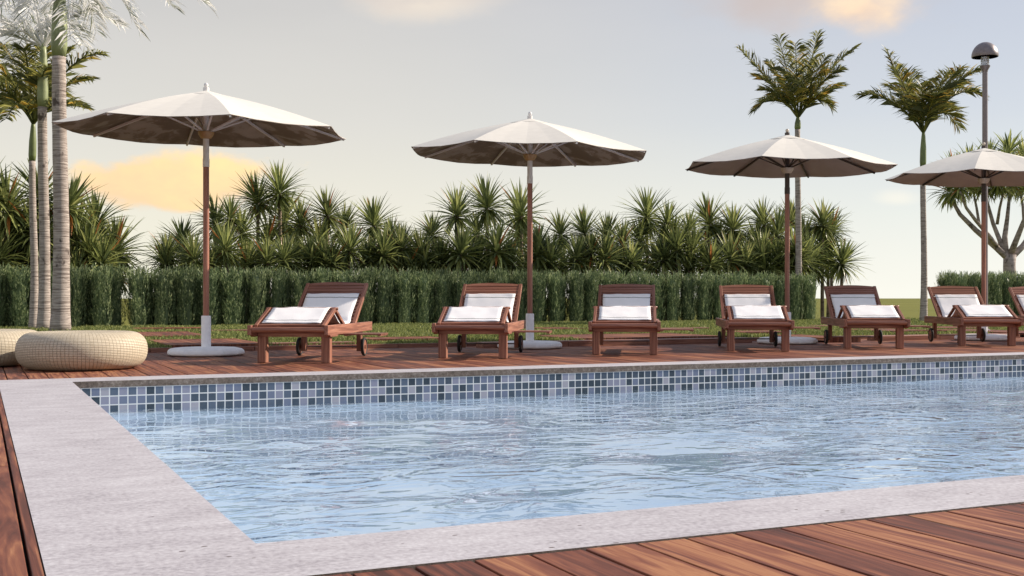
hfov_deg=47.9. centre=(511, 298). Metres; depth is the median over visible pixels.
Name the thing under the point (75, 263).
yucca plant
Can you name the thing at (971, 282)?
hedge shrub
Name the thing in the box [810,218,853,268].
yucca plant
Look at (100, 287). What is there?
hedge shrub
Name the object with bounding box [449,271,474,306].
hedge shrub
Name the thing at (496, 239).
yucca plant
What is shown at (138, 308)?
hedge shrub
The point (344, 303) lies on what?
towel
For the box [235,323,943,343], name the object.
lawn
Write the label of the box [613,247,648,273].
yucca plant
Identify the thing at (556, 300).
hedge shrub
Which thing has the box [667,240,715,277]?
yucca plant
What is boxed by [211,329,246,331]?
timber edging
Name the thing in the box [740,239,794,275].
yucca plant
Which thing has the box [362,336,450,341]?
timber platform
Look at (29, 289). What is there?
hedge shrub
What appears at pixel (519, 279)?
hedge shrub
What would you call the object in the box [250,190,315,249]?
yucca plant
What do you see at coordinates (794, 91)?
palm tree
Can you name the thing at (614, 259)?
yucca plant
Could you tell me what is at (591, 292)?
hedge shrub
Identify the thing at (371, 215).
yucca plant
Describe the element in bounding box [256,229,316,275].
yucca plant
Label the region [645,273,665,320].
hedge shrub
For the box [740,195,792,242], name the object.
yucca plant
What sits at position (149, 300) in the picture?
hedge shrub
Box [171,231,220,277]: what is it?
yucca plant
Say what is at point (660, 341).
timber edging
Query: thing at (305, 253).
yucca plant
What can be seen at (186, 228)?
yucca plant
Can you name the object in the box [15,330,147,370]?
wicker pouf
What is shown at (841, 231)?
yucca plant
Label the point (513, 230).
yucca plant
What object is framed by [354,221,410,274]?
yucca plant
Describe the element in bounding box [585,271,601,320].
hedge shrub
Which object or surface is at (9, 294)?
hedge shrub
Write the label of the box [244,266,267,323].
hedge shrub
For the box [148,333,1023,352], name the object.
deck edging
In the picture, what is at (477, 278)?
hedge shrub
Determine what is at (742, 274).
hedge shrub
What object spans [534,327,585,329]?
timber platform
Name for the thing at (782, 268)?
yucca plant
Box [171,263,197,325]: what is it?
hedge shrub
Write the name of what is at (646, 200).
yucca plant
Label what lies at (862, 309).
towel
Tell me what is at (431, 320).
hedge shrub
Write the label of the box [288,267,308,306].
hedge shrub
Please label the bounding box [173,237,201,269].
yucca plant
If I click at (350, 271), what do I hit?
hedge shrub
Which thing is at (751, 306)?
towel
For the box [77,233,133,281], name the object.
yucca plant
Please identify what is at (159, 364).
deck
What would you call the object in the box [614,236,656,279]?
yucca plant
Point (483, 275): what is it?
hedge shrub
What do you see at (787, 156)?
parasol
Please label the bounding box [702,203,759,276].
yucca plant
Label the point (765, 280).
hedge shrub
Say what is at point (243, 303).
hedge shrub
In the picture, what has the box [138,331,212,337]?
timber platform
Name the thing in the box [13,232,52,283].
yucca plant
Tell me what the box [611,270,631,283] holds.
hedge shrub
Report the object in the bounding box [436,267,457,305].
hedge shrub
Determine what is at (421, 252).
yucca plant
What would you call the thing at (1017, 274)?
hedge shrub
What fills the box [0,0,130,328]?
palm tree
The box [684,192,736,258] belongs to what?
yucca plant
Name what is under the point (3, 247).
yucca plant
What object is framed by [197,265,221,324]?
hedge shrub
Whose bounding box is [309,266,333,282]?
hedge shrub
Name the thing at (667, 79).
sky
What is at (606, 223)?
yucca plant
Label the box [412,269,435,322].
hedge shrub
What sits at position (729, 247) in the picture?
yucca plant
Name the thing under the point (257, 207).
yucca plant
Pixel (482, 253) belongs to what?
yucca plant
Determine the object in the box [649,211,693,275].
yucca plant
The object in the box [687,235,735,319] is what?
yucca plant
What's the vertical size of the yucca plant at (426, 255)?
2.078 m
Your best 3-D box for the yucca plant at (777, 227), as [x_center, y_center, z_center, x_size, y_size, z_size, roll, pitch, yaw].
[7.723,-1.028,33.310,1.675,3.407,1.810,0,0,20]
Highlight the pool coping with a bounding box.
[0,352,1023,575]
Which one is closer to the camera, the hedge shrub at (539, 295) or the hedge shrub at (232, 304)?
the hedge shrub at (232, 304)
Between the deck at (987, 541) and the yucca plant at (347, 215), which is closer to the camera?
the deck at (987, 541)
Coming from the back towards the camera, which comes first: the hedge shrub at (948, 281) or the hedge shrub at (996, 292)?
the hedge shrub at (996, 292)
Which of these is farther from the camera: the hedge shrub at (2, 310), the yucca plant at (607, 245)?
the yucca plant at (607, 245)
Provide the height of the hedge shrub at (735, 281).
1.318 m
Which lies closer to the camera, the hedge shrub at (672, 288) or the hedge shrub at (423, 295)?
the hedge shrub at (423, 295)
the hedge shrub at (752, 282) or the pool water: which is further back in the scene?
the hedge shrub at (752, 282)
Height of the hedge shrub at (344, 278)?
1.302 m
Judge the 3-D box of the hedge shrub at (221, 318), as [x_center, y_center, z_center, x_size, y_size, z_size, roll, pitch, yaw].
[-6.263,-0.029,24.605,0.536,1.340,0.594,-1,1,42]
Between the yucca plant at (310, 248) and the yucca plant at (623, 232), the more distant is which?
the yucca plant at (623, 232)
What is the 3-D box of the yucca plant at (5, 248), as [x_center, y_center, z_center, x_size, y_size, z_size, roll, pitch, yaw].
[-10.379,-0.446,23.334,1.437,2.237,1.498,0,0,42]
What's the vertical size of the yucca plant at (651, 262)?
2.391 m
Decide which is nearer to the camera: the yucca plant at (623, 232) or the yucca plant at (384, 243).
the yucca plant at (384, 243)
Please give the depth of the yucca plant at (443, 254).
27.70 m
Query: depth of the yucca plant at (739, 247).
33.22 m
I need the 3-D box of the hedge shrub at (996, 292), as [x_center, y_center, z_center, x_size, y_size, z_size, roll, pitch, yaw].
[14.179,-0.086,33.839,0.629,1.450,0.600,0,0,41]
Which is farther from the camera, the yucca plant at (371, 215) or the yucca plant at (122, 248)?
the yucca plant at (371, 215)
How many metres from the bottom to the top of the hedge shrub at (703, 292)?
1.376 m
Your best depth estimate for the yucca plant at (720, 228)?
33.40 m
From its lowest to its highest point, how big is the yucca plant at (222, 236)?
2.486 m
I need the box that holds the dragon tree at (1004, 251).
[926,128,1023,274]
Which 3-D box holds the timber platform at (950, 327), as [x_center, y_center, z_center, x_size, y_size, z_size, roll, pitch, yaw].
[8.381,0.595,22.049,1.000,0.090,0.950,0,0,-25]
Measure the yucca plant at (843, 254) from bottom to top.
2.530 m
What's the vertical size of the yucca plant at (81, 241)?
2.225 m
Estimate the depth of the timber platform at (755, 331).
19.19 m
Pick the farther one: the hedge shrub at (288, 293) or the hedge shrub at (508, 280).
the hedge shrub at (508, 280)
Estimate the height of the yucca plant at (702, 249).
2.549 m
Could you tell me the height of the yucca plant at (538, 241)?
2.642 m
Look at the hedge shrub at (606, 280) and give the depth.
28.22 m
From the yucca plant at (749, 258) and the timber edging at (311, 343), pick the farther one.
the yucca plant at (749, 258)
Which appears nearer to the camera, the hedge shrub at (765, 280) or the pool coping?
the pool coping
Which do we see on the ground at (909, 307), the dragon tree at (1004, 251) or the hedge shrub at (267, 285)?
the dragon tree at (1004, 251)
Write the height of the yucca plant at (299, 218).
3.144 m
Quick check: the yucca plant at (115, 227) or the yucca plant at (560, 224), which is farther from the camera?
the yucca plant at (560, 224)
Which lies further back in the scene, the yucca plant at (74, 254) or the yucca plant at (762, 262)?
the yucca plant at (762, 262)
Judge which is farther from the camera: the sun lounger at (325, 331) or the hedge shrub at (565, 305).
the hedge shrub at (565, 305)
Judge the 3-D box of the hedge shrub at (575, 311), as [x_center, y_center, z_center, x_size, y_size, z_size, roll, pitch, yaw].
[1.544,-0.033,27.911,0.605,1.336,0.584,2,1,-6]
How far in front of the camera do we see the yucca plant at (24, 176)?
24.20 m
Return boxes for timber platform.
[135,327,200,329]
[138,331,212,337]
[151,338,256,346]
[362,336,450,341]
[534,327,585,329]
[534,333,726,339]
[735,330,796,333]
[778,334,860,342]
[852,328,937,332]
[931,326,975,328]
[937,329,1023,334]
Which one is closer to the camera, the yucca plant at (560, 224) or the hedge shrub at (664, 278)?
the hedge shrub at (664, 278)
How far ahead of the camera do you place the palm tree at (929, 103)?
28.61 m
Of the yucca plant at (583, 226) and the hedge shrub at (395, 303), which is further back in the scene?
the yucca plant at (583, 226)
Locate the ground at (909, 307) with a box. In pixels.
[121,298,936,325]
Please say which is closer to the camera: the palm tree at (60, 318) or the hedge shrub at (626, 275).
the palm tree at (60, 318)
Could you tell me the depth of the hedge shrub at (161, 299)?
23.75 m
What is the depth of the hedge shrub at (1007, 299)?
33.91 m
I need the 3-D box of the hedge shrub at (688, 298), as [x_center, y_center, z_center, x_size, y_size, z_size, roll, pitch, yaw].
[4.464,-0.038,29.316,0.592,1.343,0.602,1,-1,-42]
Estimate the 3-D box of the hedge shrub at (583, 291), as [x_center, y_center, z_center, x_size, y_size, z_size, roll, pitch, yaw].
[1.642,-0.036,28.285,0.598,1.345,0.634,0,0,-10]
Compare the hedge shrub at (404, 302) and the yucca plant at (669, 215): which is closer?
the hedge shrub at (404, 302)
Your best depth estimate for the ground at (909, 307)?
94.84 m
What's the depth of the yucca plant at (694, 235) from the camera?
30.85 m
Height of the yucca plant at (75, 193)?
3.451 m
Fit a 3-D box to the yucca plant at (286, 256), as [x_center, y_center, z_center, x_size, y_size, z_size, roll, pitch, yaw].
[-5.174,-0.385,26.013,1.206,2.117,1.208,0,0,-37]
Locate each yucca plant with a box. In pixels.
[0,157,27,218]
[0,164,49,262]
[0,228,29,274]
[0,235,38,270]
[1,199,73,262]
[1,207,52,269]
[3,158,70,227]
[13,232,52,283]
[22,171,114,255]
[50,199,117,258]
[50,238,96,267]
[50,246,97,272]
[51,213,131,274]
[70,230,120,271]
[72,185,136,252]
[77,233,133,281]
[93,215,152,279]
[99,225,142,272]
[120,245,149,296]
[136,236,188,275]
[143,230,185,270]
[155,214,202,253]
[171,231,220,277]
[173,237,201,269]
[185,241,236,273]
[189,194,248,249]
[201,219,257,272]
[209,195,253,272]
[221,207,264,267]
[228,168,285,263]
[231,235,269,323]
[238,210,291,303]
[241,236,295,291]
[248,159,311,243]
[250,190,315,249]
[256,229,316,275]
[257,236,306,272]
[270,233,305,300]
[273,195,322,265]
[290,232,334,282]
[293,231,337,274]
[294,215,344,257]
[299,185,354,243]
[300,231,353,281]
[311,238,354,275]
[322,218,384,272]
[329,200,370,249]
[345,235,375,276]
[347,234,396,271]
[349,191,403,323]
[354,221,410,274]
[360,238,409,276]
[364,214,411,271]
[380,222,425,271]
[387,224,413,255]
[394,225,442,272]
[395,246,422,275]
[400,231,445,274]
[406,240,454,273]
[409,208,453,246]
[421,181,486,240]
[424,236,458,275]
[427,222,496,275]
[427,237,456,274]
[450,231,498,273]
[452,210,492,248]
[459,173,520,252]
[467,241,504,273]
[469,219,526,273]
[472,246,508,276]
[491,237,539,275]
[494,178,551,249]
[501,205,540,258]
[501,222,571,275]
[515,248,543,269]
[518,230,579,321]
[542,208,582,252]
[556,235,603,273]
[557,247,584,294]
[560,205,610,245]
[560,232,589,275]
[570,228,616,274]
[581,229,636,274]
[585,235,637,274]
[588,211,623,243]
[601,219,647,259]
[612,187,677,269]
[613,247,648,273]
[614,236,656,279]
[621,214,658,257]
[623,247,664,275]
[640,199,691,320]
[640,231,687,317]
[641,238,661,276]
[648,223,707,319]
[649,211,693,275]
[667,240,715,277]
[670,224,724,319]
[673,208,708,241]
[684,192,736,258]
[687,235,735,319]
[696,239,719,276]
[701,217,742,274]
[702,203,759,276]
[705,229,758,277]
[720,233,750,261]
[721,239,774,279]
[737,227,781,275]
[739,225,781,273]
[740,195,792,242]
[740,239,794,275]
[742,218,770,242]
[751,204,801,246]
[751,234,805,278]
[767,198,815,236]
[770,225,820,271]
[777,234,826,278]
[782,213,831,249]
[791,231,839,284]
[802,197,849,318]
[805,244,836,317]
[810,207,857,296]
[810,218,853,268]
[816,235,871,285]
[817,236,854,316]
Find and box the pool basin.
[80,359,1023,542]
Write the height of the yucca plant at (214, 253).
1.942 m
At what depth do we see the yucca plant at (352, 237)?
26.78 m
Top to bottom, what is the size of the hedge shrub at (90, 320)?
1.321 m
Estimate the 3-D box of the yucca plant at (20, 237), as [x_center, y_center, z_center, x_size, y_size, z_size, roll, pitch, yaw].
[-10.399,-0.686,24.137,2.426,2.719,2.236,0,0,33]
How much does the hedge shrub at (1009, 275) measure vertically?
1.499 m
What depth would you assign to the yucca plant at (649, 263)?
30.36 m
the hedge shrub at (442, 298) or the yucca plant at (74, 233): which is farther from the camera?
the hedge shrub at (442, 298)
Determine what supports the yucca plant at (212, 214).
on the ground at (909, 307)
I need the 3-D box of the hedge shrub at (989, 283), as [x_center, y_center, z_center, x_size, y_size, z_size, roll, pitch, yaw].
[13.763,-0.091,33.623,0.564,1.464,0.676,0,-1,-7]
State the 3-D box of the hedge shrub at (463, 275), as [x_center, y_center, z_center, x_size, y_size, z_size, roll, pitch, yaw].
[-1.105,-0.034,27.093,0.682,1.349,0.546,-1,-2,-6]
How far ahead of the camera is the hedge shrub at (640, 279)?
28.56 m
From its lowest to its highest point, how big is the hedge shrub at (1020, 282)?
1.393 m
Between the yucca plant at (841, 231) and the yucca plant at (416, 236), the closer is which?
the yucca plant at (416, 236)
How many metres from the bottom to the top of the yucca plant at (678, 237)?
2.740 m
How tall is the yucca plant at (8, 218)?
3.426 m
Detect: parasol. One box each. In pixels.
[51,83,345,356]
[411,112,646,348]
[685,129,897,343]
[885,142,1023,340]
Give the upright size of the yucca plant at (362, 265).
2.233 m
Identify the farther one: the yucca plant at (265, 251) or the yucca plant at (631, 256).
the yucca plant at (631, 256)
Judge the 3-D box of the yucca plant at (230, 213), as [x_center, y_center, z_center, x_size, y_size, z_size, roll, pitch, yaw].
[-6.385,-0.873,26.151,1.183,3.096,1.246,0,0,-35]
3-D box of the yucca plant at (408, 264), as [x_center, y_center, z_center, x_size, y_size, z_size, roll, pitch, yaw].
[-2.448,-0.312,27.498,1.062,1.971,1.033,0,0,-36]
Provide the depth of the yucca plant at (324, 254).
26.41 m
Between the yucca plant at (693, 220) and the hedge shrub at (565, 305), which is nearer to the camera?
the hedge shrub at (565, 305)
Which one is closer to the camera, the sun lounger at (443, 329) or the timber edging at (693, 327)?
the sun lounger at (443, 329)
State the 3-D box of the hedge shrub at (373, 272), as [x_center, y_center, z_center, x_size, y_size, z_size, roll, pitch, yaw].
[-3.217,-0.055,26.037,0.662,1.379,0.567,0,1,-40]
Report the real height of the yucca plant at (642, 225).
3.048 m
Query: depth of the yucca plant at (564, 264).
29.70 m
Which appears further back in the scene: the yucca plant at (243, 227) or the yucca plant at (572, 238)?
the yucca plant at (572, 238)
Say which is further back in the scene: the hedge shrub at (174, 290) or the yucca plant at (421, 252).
the yucca plant at (421, 252)
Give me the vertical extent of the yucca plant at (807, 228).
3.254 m
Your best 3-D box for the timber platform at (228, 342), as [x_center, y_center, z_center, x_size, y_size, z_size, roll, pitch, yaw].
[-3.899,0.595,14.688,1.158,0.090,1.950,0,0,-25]
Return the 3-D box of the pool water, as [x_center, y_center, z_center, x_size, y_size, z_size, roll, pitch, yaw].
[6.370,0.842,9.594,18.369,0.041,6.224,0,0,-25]
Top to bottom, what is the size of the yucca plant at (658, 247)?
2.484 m
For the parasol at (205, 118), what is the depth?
12.53 m
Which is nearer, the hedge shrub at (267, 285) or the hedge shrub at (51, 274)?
the hedge shrub at (51, 274)
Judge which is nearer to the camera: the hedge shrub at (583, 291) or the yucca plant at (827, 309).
the hedge shrub at (583, 291)
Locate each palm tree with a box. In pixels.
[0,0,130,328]
[0,0,217,330]
[0,36,110,327]
[736,29,862,317]
[853,44,988,320]
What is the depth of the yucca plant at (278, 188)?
27.80 m
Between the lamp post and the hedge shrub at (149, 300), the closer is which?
the lamp post
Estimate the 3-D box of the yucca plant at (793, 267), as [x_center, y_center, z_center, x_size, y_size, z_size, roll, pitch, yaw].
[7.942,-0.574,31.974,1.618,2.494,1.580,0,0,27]
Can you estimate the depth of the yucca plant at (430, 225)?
29.56 m
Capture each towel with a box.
[262,293,358,323]
[444,294,515,321]
[598,294,650,319]
[725,294,783,318]
[831,294,899,317]
[935,294,1012,317]
[1016,295,1023,309]
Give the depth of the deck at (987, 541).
2.80 m
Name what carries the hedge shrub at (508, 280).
on the lawn at (558, 332)
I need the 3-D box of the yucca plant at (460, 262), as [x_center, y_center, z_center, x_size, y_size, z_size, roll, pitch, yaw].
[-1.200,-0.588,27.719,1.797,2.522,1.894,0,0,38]
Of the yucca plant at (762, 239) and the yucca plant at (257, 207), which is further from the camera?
the yucca plant at (762, 239)
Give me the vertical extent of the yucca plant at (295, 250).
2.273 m
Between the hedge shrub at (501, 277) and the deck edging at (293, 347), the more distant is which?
the hedge shrub at (501, 277)
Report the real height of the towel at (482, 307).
0.321 m
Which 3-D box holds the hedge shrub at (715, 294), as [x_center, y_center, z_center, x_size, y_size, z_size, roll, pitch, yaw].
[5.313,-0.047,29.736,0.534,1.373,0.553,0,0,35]
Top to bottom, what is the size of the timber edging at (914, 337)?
0.086 m
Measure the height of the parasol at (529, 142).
2.947 m
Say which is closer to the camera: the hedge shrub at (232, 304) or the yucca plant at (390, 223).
the hedge shrub at (232, 304)
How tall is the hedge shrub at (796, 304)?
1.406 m
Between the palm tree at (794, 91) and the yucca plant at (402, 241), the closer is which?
the yucca plant at (402, 241)
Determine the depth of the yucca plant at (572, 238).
30.53 m
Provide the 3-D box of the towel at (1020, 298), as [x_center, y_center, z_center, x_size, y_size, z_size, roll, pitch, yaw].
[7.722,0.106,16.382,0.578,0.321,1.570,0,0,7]
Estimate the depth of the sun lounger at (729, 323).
13.50 m
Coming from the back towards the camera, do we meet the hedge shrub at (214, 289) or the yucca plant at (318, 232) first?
the yucca plant at (318, 232)
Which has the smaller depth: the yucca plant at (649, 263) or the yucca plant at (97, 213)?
the yucca plant at (97, 213)
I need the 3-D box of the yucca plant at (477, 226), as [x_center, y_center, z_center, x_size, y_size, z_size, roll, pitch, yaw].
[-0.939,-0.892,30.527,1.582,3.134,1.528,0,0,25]
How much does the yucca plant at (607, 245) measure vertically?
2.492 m
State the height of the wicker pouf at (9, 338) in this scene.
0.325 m
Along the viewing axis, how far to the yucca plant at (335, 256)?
26.41 m
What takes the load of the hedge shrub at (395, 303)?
on the lawn at (558, 332)
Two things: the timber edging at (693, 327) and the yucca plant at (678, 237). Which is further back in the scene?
the yucca plant at (678, 237)
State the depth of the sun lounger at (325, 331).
11.19 m
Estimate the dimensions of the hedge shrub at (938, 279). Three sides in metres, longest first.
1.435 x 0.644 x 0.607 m
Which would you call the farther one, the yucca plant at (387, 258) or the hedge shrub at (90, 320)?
the yucca plant at (387, 258)
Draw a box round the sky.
[0,0,1023,298]
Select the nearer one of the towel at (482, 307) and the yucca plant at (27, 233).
the towel at (482, 307)
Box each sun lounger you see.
[247,282,387,362]
[432,283,551,358]
[588,284,693,354]
[716,285,820,351]
[821,285,930,348]
[924,286,1023,345]
[1008,287,1023,336]
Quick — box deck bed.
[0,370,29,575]
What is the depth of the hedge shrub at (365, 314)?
25.55 m
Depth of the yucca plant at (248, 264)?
25.98 m
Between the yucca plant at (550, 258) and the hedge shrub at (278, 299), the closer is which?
the hedge shrub at (278, 299)
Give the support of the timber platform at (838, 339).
on the deck at (159, 364)
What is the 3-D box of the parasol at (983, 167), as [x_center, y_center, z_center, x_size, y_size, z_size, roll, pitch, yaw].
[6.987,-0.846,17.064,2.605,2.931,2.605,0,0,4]
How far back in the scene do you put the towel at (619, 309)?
12.89 m
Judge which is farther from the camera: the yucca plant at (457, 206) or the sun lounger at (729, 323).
the yucca plant at (457, 206)
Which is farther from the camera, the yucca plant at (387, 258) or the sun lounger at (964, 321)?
the yucca plant at (387, 258)
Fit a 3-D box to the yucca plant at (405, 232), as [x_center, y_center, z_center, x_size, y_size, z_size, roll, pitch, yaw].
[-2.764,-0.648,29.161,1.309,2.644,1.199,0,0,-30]
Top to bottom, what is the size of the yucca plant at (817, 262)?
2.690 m
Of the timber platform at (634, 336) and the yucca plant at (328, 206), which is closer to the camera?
the timber platform at (634, 336)
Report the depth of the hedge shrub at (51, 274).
22.84 m
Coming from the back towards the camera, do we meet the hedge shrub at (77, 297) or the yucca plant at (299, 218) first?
the yucca plant at (299, 218)
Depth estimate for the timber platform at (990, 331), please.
19.78 m
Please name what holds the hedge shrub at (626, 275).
on the lawn at (558, 332)
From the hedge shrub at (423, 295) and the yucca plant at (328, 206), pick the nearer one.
the hedge shrub at (423, 295)
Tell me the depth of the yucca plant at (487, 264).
28.05 m
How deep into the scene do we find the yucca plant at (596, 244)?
29.36 m
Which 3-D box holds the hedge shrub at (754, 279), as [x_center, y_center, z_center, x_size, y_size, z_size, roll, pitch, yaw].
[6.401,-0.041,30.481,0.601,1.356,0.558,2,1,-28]
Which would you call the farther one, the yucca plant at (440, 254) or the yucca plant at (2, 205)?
the yucca plant at (440, 254)
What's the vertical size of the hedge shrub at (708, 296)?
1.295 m
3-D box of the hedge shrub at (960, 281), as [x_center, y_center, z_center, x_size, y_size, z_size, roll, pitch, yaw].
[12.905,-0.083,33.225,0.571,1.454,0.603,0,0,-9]
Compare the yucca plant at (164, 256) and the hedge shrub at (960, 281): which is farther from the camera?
the hedge shrub at (960, 281)
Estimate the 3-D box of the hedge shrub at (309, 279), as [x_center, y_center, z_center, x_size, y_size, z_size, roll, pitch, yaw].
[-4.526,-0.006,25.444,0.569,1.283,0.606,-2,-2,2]
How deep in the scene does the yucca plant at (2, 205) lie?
23.28 m
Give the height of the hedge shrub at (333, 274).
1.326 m
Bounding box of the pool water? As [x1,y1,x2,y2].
[107,374,1023,540]
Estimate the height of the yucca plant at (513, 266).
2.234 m
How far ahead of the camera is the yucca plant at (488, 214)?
29.27 m
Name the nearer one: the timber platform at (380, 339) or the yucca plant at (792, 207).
the timber platform at (380, 339)
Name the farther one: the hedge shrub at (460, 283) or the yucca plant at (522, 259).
the yucca plant at (522, 259)
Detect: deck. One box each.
[0,336,1023,379]
[0,394,44,575]
[328,504,1023,575]
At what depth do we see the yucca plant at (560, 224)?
31.87 m
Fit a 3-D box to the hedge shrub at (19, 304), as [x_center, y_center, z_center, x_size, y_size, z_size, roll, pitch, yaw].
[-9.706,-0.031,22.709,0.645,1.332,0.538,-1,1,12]
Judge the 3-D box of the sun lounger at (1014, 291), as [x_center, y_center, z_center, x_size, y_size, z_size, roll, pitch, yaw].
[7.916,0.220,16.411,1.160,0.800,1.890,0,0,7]
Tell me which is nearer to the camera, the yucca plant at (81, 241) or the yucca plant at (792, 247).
the yucca plant at (81, 241)
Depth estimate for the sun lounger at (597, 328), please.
12.68 m
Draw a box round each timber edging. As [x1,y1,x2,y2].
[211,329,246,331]
[269,341,354,345]
[476,337,751,347]
[676,327,708,328]
[867,333,1019,340]
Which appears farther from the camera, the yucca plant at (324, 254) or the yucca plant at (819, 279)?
the yucca plant at (819, 279)
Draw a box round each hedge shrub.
[0,263,8,326]
[0,264,21,326]
[6,263,30,326]
[21,267,38,308]
[38,263,52,300]
[70,263,89,326]
[75,267,99,325]
[85,261,115,325]
[97,263,127,325]
[124,264,151,324]
[133,267,155,325]
[149,266,175,324]
[164,265,180,325]
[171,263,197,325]
[186,267,202,325]
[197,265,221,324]
[209,266,227,325]
[217,267,246,324]
[228,265,251,324]
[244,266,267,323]
[254,265,273,309]
[265,266,288,306]
[276,267,296,306]
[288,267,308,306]
[295,269,316,282]
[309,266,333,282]
[326,268,342,281]
[331,268,354,281]
[339,269,358,322]
[352,269,375,322]
[357,266,379,323]
[370,265,395,323]
[389,269,399,322]
[393,268,416,323]
[399,267,418,322]
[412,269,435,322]
[418,269,440,322]
[430,268,452,322]
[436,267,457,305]
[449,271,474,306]
[454,269,470,286]
[467,269,490,283]
[472,268,491,282]
[489,266,508,282]
[504,272,513,283]
[508,269,526,320]
[512,269,533,319]
[533,269,549,321]
[533,270,551,321]
[545,270,566,321]
[550,270,569,320]
[564,269,586,321]
[568,270,587,320]
[583,268,601,321]
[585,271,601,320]
[599,271,616,284]
[603,270,617,282]
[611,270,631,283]
[616,270,634,281]
[630,269,649,284]
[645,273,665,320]
[648,271,666,320]
[662,272,681,320]
[666,270,682,319]
[676,271,698,320]
[694,271,713,319]
[695,274,713,319]
[710,271,726,319]
[726,273,744,284]
[730,269,747,284]
[742,273,760,284]
[747,271,761,282]
[756,271,775,288]
[771,272,784,305]
[790,272,805,319]
[800,272,817,319]
[934,272,951,285]
[940,269,956,285]
[953,271,967,285]
[964,271,979,288]
[973,270,993,304]
[988,272,1004,304]
[998,269,1015,311]
[1001,271,1016,286]
[1009,271,1023,279]
[1012,274,1023,315]
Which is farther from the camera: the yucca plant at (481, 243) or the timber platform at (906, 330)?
the yucca plant at (481, 243)
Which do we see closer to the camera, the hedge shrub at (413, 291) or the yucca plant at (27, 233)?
the yucca plant at (27, 233)
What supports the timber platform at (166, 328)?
on the lawn at (558, 332)
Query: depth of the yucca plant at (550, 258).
28.79 m
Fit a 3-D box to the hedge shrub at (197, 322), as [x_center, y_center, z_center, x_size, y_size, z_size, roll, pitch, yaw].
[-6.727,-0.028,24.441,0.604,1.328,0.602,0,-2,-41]
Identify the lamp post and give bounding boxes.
[971,42,998,329]
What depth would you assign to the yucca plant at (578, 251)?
29.21 m
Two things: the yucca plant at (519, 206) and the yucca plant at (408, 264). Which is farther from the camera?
the yucca plant at (519, 206)
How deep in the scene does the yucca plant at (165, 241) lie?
25.14 m
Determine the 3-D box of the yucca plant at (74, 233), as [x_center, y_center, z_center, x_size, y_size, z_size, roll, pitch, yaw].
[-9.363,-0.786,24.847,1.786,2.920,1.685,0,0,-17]
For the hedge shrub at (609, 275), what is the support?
on the lawn at (558, 332)
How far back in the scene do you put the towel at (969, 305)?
15.59 m
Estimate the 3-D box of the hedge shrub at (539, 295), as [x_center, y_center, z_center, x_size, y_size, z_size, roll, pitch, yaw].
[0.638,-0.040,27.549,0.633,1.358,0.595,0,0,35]
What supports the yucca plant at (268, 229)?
on the ground at (909, 307)
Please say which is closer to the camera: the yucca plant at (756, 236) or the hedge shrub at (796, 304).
the hedge shrub at (796, 304)
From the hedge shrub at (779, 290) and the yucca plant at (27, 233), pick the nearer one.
the yucca plant at (27, 233)
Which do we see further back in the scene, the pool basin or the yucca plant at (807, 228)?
the yucca plant at (807, 228)
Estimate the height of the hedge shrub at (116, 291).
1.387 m
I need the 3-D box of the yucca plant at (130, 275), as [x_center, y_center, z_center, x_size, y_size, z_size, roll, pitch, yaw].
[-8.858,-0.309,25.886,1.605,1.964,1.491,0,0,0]
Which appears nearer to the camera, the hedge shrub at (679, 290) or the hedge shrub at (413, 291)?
the hedge shrub at (413, 291)
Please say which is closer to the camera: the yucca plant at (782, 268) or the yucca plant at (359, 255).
the yucca plant at (359, 255)
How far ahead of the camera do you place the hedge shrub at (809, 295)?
30.85 m
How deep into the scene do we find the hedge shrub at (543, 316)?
27.82 m
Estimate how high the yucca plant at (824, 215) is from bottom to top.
3.691 m
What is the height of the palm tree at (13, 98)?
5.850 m
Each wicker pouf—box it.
[0,329,37,366]
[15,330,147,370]
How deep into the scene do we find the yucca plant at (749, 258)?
31.39 m
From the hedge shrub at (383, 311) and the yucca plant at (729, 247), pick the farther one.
the yucca plant at (729, 247)
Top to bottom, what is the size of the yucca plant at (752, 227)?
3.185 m
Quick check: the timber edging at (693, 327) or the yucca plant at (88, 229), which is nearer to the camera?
the timber edging at (693, 327)
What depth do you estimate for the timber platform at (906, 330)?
19.85 m
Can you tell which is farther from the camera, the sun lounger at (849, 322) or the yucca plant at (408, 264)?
the yucca plant at (408, 264)
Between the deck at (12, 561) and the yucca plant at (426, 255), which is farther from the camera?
the yucca plant at (426, 255)
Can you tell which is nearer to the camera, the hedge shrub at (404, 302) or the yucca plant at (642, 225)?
the hedge shrub at (404, 302)
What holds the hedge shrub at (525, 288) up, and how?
on the lawn at (558, 332)

